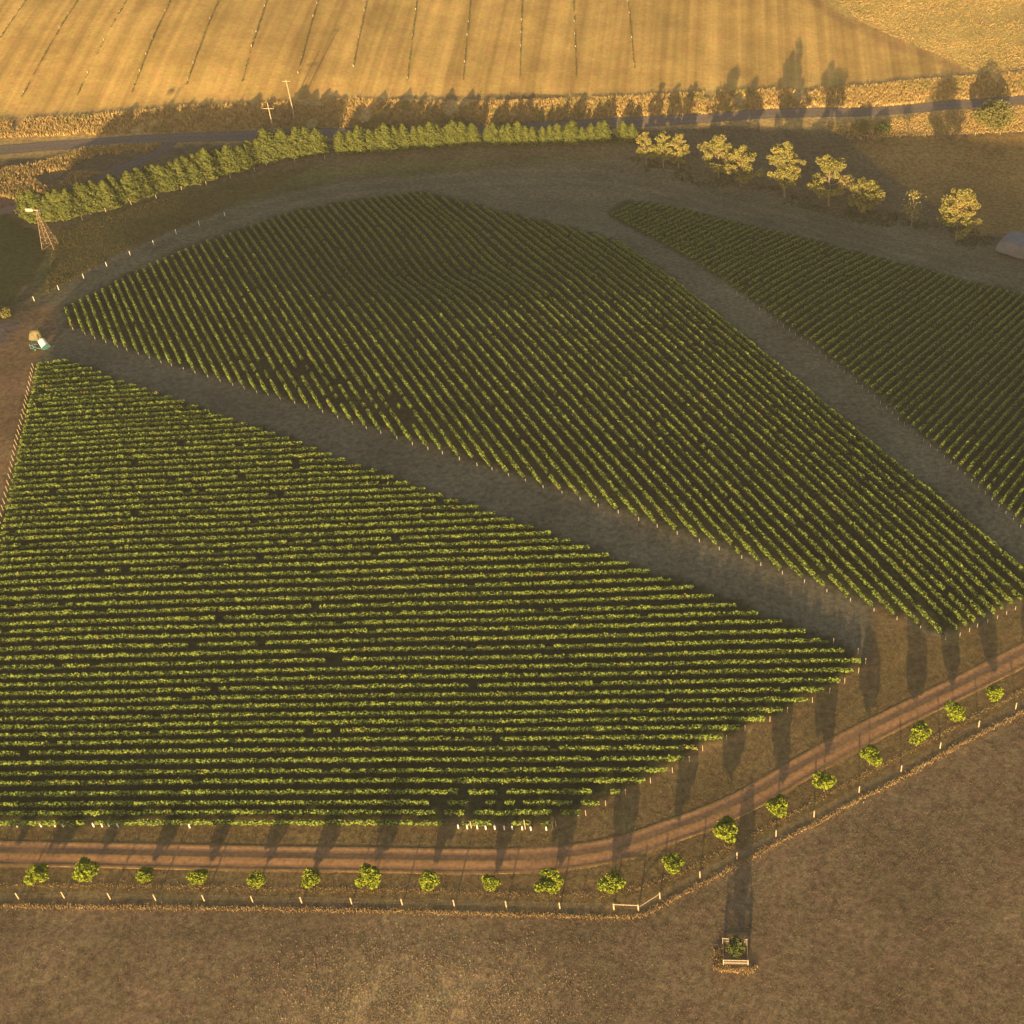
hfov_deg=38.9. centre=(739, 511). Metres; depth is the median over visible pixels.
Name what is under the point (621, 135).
conifer tree
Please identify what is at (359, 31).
sapling row
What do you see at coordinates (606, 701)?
vine row
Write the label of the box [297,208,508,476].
vine row
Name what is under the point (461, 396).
vine row
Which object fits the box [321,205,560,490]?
vine row
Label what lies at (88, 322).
vine row
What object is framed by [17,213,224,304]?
wire fence
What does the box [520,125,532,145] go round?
conifer tree
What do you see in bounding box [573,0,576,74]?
sapling row
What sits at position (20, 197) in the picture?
conifer tree
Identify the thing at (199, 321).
vine row
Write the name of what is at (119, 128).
roadside grass
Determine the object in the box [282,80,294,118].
power pole
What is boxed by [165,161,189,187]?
conifer tree
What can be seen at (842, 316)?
vine row
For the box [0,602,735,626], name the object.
vine row
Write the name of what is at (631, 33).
sapling row
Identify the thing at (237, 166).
conifer tree
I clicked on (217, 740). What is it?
vine row
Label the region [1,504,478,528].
vine row
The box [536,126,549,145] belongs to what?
conifer tree
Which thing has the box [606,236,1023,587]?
vine row
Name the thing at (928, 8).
rough pasture
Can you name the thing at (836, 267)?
vine row
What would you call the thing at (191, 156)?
conifer tree
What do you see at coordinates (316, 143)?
conifer tree
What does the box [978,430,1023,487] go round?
vine row
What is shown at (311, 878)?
young tree
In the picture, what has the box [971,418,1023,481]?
vine row
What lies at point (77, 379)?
vine row
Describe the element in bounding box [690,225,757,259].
vine row
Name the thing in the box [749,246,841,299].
vine row
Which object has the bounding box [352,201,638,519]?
vine row
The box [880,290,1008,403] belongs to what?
vine row
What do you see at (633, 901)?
verge grass
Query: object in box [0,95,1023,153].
road
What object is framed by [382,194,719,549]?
vine row
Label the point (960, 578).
vine row
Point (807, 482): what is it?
vine row
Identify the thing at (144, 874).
young tree
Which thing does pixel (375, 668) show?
vine row
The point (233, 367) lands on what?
vine row
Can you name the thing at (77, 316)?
vine row
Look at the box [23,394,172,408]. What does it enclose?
vine row
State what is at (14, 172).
dry bank grass
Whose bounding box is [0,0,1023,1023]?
ground
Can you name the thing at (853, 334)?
vine row
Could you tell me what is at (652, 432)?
vine row
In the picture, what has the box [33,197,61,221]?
conifer tree
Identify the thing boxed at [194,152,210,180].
conifer tree
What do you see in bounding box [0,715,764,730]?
vine row
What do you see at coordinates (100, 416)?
vine row
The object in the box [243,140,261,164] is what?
conifer tree
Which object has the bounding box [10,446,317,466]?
vine row
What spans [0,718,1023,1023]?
field stubble
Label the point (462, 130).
conifer tree
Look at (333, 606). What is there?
vine row
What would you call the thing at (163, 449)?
vine row
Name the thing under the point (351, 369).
vine row
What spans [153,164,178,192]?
conifer tree
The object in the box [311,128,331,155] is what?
conifer tree
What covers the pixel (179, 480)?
vine row
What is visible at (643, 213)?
vine row
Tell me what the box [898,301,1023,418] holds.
vine row
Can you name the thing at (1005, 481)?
vine row
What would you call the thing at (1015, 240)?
curved shed
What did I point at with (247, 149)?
conifer tree
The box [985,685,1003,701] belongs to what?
young tree
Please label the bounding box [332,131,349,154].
conifer tree
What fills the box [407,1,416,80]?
sapling row
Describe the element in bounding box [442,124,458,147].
conifer tree
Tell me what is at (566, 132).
conifer tree
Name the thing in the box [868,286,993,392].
vine row
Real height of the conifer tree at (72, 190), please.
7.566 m
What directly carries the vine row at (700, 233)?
on the ground at (708, 48)
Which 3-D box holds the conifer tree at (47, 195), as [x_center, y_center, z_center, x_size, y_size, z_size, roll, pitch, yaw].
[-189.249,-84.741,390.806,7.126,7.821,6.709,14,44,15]
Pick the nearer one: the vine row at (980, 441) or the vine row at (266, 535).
the vine row at (266, 535)
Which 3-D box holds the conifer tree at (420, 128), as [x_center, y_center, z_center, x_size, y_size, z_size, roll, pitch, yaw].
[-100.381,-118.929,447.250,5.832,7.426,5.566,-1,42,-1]
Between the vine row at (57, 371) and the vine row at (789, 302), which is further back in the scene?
the vine row at (789, 302)
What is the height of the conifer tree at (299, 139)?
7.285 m
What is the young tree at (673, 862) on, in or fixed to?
on the ground at (708, 48)
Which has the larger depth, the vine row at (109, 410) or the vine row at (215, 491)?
the vine row at (109, 410)
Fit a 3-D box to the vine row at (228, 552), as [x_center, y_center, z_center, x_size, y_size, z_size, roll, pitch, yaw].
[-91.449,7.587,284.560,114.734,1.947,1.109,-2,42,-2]
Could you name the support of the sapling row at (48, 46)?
on the ground at (708, 48)
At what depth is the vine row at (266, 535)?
287.53 m
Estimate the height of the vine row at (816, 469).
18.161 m
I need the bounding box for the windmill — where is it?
[25,209,58,248]
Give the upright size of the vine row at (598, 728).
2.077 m
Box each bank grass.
[0,141,162,198]
[45,163,316,294]
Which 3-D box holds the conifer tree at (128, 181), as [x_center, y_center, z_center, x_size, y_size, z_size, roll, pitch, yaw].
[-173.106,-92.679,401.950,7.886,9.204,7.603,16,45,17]
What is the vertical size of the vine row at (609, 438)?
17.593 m
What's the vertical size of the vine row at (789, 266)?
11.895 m
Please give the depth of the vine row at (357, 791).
240.52 m
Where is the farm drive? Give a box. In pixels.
[0,142,176,214]
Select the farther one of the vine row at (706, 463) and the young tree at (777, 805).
the vine row at (706, 463)
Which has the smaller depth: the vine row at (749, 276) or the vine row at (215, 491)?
the vine row at (215, 491)
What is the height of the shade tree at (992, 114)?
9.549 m
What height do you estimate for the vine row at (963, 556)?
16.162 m
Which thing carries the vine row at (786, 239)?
on the ground at (708, 48)
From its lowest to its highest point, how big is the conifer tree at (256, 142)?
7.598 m
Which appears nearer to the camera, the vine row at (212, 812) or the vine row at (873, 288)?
the vine row at (212, 812)
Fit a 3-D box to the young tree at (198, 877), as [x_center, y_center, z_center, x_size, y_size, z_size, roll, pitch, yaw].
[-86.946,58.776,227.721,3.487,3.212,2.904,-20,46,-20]
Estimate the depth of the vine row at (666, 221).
413.54 m
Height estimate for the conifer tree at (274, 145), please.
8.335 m
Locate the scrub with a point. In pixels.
(820, 207)
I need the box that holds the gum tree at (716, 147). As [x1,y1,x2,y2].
[697,134,734,178]
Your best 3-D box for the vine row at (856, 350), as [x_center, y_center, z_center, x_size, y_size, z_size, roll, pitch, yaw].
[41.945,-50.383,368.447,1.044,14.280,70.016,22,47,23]
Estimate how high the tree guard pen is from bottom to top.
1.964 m
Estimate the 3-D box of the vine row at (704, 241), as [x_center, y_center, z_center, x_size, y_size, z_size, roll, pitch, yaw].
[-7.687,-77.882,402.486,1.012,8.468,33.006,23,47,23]
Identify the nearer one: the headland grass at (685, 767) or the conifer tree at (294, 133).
the headland grass at (685, 767)
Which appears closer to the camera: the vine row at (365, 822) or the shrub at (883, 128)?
the vine row at (365, 822)
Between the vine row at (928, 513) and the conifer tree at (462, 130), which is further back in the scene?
the conifer tree at (462, 130)
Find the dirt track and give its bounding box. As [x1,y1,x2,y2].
[0,640,1023,875]
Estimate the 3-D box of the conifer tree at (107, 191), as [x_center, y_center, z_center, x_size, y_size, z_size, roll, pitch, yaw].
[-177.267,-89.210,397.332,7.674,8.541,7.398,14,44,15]
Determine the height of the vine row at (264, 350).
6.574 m
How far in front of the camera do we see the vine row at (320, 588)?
276.27 m
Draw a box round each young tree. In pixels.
[24,862,48,885]
[72,856,98,881]
[135,866,153,883]
[186,869,208,884]
[246,870,266,888]
[301,867,320,887]
[354,863,382,889]
[418,870,439,890]
[481,874,500,890]
[533,868,563,894]
[596,870,625,893]
[662,852,685,874]
[712,816,737,843]
[766,794,787,817]
[812,771,836,790]
[859,743,882,766]
[908,720,931,745]
[944,700,965,722]
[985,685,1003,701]
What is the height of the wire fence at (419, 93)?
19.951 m
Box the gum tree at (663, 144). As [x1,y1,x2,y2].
[653,131,673,168]
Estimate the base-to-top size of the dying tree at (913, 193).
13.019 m
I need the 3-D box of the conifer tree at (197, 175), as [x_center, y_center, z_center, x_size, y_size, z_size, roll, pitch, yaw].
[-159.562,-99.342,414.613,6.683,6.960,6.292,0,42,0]
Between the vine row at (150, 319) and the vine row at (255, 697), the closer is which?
the vine row at (255, 697)
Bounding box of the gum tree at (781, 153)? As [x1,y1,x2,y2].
[766,141,806,197]
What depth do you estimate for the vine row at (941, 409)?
338.89 m
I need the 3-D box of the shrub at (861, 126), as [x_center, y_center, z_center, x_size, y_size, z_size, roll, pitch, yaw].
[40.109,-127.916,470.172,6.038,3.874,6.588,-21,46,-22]
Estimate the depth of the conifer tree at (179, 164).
410.88 m
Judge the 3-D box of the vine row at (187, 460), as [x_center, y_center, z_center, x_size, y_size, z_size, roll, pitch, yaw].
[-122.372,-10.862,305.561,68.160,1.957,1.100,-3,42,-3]
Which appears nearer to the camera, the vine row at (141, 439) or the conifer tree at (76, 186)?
the vine row at (141, 439)
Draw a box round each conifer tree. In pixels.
[14,191,33,219]
[22,189,44,223]
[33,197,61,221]
[42,192,63,218]
[50,189,65,220]
[50,193,63,219]
[57,192,70,220]
[61,188,83,219]
[70,188,85,215]
[72,182,97,213]
[77,183,99,215]
[86,180,104,212]
[93,185,115,210]
[97,180,121,210]
[104,174,127,205]
[115,183,129,203]
[120,170,149,202]
[131,167,156,198]
[139,170,158,197]
[142,165,160,193]
[148,164,168,193]
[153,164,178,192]
[164,165,179,190]
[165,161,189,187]
[172,158,191,188]
[179,155,200,184]
[185,162,206,185]
[187,153,207,179]
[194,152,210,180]
[198,147,222,181]
[211,155,225,176]
[212,148,228,172]
[218,144,242,175]
[227,152,244,173]
[234,145,252,170]
[241,143,260,167]
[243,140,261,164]
[251,138,269,164]
[256,128,283,162]
[267,134,282,162]
[274,128,296,158]
[274,132,289,161]
[286,135,299,159]
[289,127,307,155]
[296,135,308,156]
[299,126,317,156]
[307,134,326,155]
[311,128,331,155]
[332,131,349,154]
[345,130,358,154]
[352,125,367,154]
[364,128,377,152]
[373,128,387,151]
[374,123,398,153]
[391,125,404,150]
[396,124,413,150]
[409,126,421,149]
[415,125,426,147]
[421,121,441,150]
[433,124,446,149]
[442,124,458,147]
[445,120,462,147]
[455,121,469,145]
[465,122,482,145]
[482,126,490,144]
[488,122,500,145]
[499,125,506,144]
[501,123,515,146]
[512,121,525,145]
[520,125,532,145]
[528,126,539,146]
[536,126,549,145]
[545,125,554,144]
[551,123,566,144]
[562,123,573,145]
[567,120,579,144]
[577,127,587,143]
[585,123,599,143]
[593,121,607,143]
[600,120,614,143]
[614,121,630,142]
[625,123,638,143]
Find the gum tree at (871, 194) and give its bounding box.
[846,177,885,213]
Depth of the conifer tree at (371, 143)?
440.60 m
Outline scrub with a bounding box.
[628,157,994,248]
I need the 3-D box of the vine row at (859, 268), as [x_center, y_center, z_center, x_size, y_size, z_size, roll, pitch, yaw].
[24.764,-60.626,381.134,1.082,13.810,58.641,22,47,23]
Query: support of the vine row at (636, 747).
on the ground at (708, 48)
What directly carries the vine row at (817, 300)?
on the ground at (708, 48)
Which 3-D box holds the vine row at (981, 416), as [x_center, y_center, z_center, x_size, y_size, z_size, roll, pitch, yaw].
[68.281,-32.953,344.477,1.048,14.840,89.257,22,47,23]
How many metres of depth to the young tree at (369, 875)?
225.88 m
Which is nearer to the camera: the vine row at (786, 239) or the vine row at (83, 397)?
the vine row at (83, 397)
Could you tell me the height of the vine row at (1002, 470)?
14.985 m
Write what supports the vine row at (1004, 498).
on the ground at (708, 48)
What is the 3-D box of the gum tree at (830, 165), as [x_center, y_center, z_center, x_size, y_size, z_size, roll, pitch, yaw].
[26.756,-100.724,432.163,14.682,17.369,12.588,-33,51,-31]
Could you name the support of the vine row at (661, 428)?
on the ground at (708, 48)
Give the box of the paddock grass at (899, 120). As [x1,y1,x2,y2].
[823,105,1023,139]
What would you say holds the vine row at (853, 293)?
on the ground at (708, 48)
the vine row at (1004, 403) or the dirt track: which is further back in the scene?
the vine row at (1004, 403)
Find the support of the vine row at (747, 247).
on the ground at (708, 48)
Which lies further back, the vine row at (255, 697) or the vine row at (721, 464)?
the vine row at (721, 464)
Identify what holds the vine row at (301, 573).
on the ground at (708, 48)
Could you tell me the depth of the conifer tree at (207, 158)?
415.69 m
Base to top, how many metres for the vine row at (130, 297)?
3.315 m
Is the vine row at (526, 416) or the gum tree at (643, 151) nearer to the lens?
the vine row at (526, 416)
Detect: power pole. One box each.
[263,102,274,132]
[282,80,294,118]
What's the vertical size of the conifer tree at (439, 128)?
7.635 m
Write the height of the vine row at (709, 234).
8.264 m
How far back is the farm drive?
419.81 m
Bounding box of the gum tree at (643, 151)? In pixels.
[636,131,656,165]
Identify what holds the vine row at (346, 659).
on the ground at (708, 48)
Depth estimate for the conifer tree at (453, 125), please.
446.95 m
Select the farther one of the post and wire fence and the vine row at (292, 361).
the vine row at (292, 361)
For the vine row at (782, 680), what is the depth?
257.75 m
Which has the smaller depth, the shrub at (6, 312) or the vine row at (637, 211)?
the shrub at (6, 312)
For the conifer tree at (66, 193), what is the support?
on the ground at (708, 48)
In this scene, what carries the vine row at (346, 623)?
on the ground at (708, 48)
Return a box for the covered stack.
[29,328,45,340]
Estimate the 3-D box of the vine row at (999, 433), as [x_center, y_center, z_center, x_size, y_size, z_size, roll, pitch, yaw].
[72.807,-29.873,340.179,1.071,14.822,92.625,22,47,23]
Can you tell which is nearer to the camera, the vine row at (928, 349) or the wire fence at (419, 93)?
the vine row at (928, 349)
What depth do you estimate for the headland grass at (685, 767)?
247.34 m
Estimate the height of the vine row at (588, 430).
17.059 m
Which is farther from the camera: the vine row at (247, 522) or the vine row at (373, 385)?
the vine row at (373, 385)
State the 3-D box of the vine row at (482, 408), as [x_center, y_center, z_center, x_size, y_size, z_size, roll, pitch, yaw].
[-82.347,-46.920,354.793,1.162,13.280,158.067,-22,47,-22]
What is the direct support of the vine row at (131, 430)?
on the ground at (708, 48)
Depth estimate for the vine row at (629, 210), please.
421.53 m
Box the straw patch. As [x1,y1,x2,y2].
[146,886,704,1023]
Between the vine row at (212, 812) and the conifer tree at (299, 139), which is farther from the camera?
the conifer tree at (299, 139)
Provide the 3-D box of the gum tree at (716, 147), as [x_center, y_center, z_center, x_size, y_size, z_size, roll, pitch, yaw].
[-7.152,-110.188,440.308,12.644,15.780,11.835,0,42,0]
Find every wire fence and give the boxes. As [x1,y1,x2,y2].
[2,702,1022,910]
[14,70,980,117]
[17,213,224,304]
[81,155,324,219]
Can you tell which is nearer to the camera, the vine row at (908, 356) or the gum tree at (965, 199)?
the vine row at (908, 356)
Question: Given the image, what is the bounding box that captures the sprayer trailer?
[29,338,50,350]
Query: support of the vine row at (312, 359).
on the ground at (708, 48)
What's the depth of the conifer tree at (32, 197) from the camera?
387.29 m
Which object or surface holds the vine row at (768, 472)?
on the ground at (708, 48)
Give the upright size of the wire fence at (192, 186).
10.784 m
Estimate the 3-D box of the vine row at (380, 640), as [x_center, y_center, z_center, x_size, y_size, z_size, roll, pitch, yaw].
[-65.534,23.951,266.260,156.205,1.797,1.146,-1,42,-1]
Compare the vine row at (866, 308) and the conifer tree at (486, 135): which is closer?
the vine row at (866, 308)
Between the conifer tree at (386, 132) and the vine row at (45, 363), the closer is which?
the vine row at (45, 363)
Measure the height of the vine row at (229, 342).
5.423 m
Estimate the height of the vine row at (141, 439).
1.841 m
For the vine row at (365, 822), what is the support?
on the ground at (708, 48)
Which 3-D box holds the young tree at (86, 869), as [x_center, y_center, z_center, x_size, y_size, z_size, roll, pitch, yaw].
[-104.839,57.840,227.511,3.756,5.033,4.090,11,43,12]
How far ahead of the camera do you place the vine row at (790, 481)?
316.29 m
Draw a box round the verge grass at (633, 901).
[0,671,1023,906]
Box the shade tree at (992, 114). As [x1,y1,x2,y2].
[973,99,1016,130]
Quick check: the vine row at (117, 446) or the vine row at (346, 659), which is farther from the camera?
the vine row at (117, 446)
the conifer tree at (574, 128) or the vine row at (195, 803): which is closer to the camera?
the vine row at (195, 803)
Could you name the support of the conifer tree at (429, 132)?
on the ground at (708, 48)
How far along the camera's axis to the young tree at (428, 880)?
225.52 m
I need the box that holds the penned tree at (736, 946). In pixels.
[725,935,745,958]
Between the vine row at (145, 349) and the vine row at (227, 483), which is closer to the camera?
the vine row at (227, 483)
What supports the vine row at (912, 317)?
on the ground at (708, 48)
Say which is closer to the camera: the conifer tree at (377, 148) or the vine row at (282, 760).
the vine row at (282, 760)
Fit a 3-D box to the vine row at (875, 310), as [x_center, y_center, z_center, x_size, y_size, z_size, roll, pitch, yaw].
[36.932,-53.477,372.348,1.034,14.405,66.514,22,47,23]
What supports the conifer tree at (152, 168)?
on the ground at (708, 48)
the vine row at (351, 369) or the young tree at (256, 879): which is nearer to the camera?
the young tree at (256, 879)
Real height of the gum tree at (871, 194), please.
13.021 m
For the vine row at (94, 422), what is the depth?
316.57 m
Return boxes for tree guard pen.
[722,938,748,965]
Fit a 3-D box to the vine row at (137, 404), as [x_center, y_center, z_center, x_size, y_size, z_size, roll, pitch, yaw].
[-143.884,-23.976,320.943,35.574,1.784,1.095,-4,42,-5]
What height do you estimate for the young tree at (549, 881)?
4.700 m
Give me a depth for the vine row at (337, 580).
278.08 m
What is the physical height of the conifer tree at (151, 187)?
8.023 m
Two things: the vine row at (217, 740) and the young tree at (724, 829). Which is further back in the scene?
the vine row at (217, 740)
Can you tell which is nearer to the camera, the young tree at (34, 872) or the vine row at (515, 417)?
the young tree at (34, 872)
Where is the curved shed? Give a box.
[995,231,1023,259]
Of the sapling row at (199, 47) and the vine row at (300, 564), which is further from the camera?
the sapling row at (199, 47)
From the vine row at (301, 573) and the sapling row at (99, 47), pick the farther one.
the sapling row at (99, 47)
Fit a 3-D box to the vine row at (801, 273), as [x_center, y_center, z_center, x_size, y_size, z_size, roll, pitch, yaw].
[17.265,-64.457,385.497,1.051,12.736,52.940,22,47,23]
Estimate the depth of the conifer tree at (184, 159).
411.90 m
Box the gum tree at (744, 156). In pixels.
[713,144,764,187]
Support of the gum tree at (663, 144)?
on the ground at (708, 48)
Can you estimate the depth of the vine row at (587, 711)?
252.98 m
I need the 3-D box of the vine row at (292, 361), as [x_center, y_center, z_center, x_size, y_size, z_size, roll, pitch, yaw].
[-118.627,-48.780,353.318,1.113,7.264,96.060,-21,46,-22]
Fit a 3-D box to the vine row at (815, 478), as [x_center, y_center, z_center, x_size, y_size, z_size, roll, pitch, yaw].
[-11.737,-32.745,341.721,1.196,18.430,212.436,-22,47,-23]
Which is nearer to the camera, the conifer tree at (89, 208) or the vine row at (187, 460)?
the vine row at (187, 460)
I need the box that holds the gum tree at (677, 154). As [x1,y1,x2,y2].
[668,133,689,167]
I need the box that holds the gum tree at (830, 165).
[806,154,855,206]
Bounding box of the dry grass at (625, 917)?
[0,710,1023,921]
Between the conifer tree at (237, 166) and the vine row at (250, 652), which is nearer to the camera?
the vine row at (250, 652)
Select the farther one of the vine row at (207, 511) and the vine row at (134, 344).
the vine row at (134, 344)
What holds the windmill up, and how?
on the ground at (708, 48)
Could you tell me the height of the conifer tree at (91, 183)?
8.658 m
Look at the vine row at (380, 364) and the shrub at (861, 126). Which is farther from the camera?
the shrub at (861, 126)
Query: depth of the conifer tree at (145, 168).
405.17 m
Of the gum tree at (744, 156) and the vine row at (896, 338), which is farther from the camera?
the gum tree at (744, 156)
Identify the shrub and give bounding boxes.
[0,307,12,317]
[851,119,871,132]
[874,121,891,133]
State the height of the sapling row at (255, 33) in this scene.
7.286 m
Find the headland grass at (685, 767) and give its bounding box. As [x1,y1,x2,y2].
[0,611,1023,846]
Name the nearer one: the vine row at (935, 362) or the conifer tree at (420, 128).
the vine row at (935, 362)
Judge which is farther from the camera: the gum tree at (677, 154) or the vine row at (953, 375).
the gum tree at (677, 154)
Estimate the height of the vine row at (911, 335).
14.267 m
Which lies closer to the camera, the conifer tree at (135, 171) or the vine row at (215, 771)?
the vine row at (215, 771)
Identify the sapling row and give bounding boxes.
[21,0,77,95]
[77,1,125,95]
[131,0,169,91]
[186,0,217,84]
[242,0,266,80]
[297,1,317,71]
[353,1,366,66]
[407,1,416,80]
[463,1,470,79]
[519,1,522,75]
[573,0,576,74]
[628,1,635,68]
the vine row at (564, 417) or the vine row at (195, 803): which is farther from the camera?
the vine row at (564, 417)
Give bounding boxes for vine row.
[0,492,443,516]
[0,498,459,522]
[0,511,495,534]
[0,517,514,541]
[0,524,533,549]
[0,530,550,555]
[0,538,570,562]
[0,544,589,570]
[0,552,609,577]
[0,561,629,584]
[0,568,650,592]
[0,577,671,600]
[0,585,693,609]
[0,594,713,617]
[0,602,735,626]
[0,610,757,634]
[0,619,781,642]
[0,628,805,651]
[0,638,833,660]
[0,647,858,670]
[0,657,865,679]
[0,667,858,687]
[0,676,844,696]
[0,686,829,705]
[0,696,812,713]
[0,706,787,722]
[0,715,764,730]
[0,724,739,738]
[0,734,726,746]
[0,744,702,756]
[0,755,689,766]
[0,766,672,776]
[0,776,650,786]
[0,787,625,797]
[0,799,605,807]
[0,808,585,816]
[0,818,555,826]
[1,486,425,509]
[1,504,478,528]
[2,480,410,503]
[4,474,393,496]
[5,468,377,491]
[6,464,361,484]
[7,457,345,477]
[9,452,331,471]
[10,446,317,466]
[11,441,302,460]
[12,436,289,454]
[13,431,275,449]
[14,426,262,444]
[15,422,248,438]
[17,417,235,434]
[18,413,223,429]
[19,409,210,424]
[21,404,198,418]
[22,399,185,412]
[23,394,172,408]
[24,391,160,402]
[25,387,147,398]
[26,384,136,393]
[27,380,124,389]
[28,375,111,384]
[29,370,102,379]
[30,367,92,375]
[31,363,80,371]
[32,358,69,367]
[64,306,73,330]
[71,303,85,335]
[79,298,95,339]
[86,295,106,343]
[94,292,117,347]
[101,288,127,351]
[109,285,138,354]
[115,280,149,358]
[121,278,161,363]
[127,274,171,364]
[134,270,183,368]
[141,266,195,373]
[149,263,207,375]
[156,260,220,381]
[163,257,232,384]
[171,255,244,389]
[177,251,256,391]
[184,248,268,396]
[192,245,280,399]
[199,243,294,402]
[206,239,308,406]
[215,239,322,411]
[222,235,337,416]
[229,233,352,423]
[236,230,366,428]
[243,226,380,431]
[250,224,396,436]
[257,222,412,444]
[263,219,427,447]
[271,217,442,453]
[277,215,459,459]
[284,213,473,457]
[291,211,492,470]
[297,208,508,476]
[306,209,525,481]
[313,206,541,483]
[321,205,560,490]
[329,204,578,495]
[336,202,598,506]
[344,200,618,512]
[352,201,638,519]
[359,199,657,527]
[367,197,677,534]
[375,195,699,541]
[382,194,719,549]
[390,194,740,553]
[397,193,759,560]
[404,191,782,573]
[412,190,804,582]
[419,192,825,587]
[427,192,850,600]
[441,196,872,606]
[456,199,897,616]
[469,201,920,628]
[482,206,945,639]
[496,209,960,633]
[510,212,969,631]
[523,216,977,626]
[537,219,987,622]
[551,221,997,618]
[564,224,1006,614]
[579,228,1015,609]
[592,233,1022,600]
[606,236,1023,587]
[609,200,639,215]
[614,201,646,218]
[617,240,1023,572]
[619,202,654,220]
[623,204,661,222]
[628,204,669,225]
[632,206,676,227]
[636,207,684,230]
[641,208,690,232]
[646,210,697,235]
[651,211,703,237]
[656,214,710,240]
[660,216,716,243]
[665,217,723,246]
[670,219,730,248]
[675,220,736,251]
[680,222,742,254]
[685,223,750,257]
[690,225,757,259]
[696,228,764,263]
[701,229,772,266]
[706,230,779,269]
[711,232,787,272]
[716,234,794,276]
[722,237,802,279]
[727,238,810,284]
[732,240,817,287]
[738,242,824,291]
[744,244,833,295]
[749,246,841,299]
[753,247,849,305]
[759,251,856,309]
[765,251,865,311]
[771,254,872,317]
[777,256,880,322]
[783,258,888,326]
[789,261,896,330]
[795,263,903,335]
[801,265,910,339]
[807,267,918,344]
[815,268,926,345]
[821,270,933,350]
[827,272,941,354]
[832,274,948,359]
[839,275,956,364]
[844,278,963,370]
[850,280,971,375]
[856,282,978,380]
[862,284,985,386]
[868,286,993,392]
[874,288,1001,398]
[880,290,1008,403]
[886,291,1015,408]
[892,293,1023,413]
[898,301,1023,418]
[904,310,1023,423]
[910,319,1023,430]
[918,329,1023,432]
[923,338,1023,441]
[930,348,1023,446]
[937,360,1023,451]
[944,370,1023,456]
[952,381,1023,460]
[957,393,1023,469]
[964,405,1023,475]
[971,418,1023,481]
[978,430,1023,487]
[985,443,1023,492]
[993,457,1023,496]
[998,471,1023,507]
[1005,487,1023,514]
[1013,502,1023,519]
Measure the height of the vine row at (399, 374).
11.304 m
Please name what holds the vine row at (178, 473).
on the ground at (708, 48)
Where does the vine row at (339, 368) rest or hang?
on the ground at (708, 48)
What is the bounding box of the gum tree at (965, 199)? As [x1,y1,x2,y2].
[936,188,982,240]
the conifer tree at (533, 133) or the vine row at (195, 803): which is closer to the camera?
the vine row at (195, 803)
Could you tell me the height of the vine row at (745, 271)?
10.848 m
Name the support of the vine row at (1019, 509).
on the ground at (708, 48)
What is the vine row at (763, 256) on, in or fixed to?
on the ground at (708, 48)
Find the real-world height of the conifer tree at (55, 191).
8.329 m
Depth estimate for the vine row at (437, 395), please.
342.26 m
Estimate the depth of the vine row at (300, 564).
281.34 m
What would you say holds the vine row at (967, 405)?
on the ground at (708, 48)
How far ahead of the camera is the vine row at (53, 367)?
332.91 m
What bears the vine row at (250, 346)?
on the ground at (708, 48)
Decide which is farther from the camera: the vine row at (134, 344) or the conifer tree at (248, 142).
the conifer tree at (248, 142)
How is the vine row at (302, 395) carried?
on the ground at (708, 48)
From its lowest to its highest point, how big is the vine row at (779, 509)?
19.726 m
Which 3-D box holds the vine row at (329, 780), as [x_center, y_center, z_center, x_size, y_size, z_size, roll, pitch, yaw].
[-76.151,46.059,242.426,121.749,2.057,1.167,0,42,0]
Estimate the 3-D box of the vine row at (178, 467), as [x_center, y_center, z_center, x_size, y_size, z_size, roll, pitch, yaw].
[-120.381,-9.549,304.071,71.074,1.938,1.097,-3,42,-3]
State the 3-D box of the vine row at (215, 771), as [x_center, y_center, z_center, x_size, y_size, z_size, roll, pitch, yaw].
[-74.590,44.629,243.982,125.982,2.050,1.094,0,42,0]
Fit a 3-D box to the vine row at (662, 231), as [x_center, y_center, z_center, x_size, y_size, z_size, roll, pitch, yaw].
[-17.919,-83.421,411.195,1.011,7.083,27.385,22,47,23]
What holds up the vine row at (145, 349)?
on the ground at (708, 48)
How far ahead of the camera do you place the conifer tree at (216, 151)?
419.12 m
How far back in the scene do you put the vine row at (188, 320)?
349.53 m
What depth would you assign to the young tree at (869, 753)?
243.57 m
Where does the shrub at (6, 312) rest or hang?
on the ground at (708, 48)
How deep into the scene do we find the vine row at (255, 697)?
256.15 m
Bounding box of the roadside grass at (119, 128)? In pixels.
[0,71,1023,137]
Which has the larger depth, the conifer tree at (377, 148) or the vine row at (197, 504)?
the conifer tree at (377, 148)
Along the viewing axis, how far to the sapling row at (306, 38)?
476.80 m
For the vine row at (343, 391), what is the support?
on the ground at (708, 48)
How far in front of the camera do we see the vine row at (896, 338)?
362.43 m
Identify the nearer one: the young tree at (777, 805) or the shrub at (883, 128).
the young tree at (777, 805)
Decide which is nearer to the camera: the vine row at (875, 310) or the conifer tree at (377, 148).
the vine row at (875, 310)
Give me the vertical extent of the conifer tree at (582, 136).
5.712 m
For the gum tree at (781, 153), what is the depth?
429.41 m
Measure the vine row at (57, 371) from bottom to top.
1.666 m
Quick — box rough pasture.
[841,0,1023,72]
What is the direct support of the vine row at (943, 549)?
on the ground at (708, 48)
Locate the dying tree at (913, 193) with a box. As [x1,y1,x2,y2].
[901,190,929,227]
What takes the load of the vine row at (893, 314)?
on the ground at (708, 48)
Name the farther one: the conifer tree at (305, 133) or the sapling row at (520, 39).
the sapling row at (520, 39)
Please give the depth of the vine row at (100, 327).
349.27 m

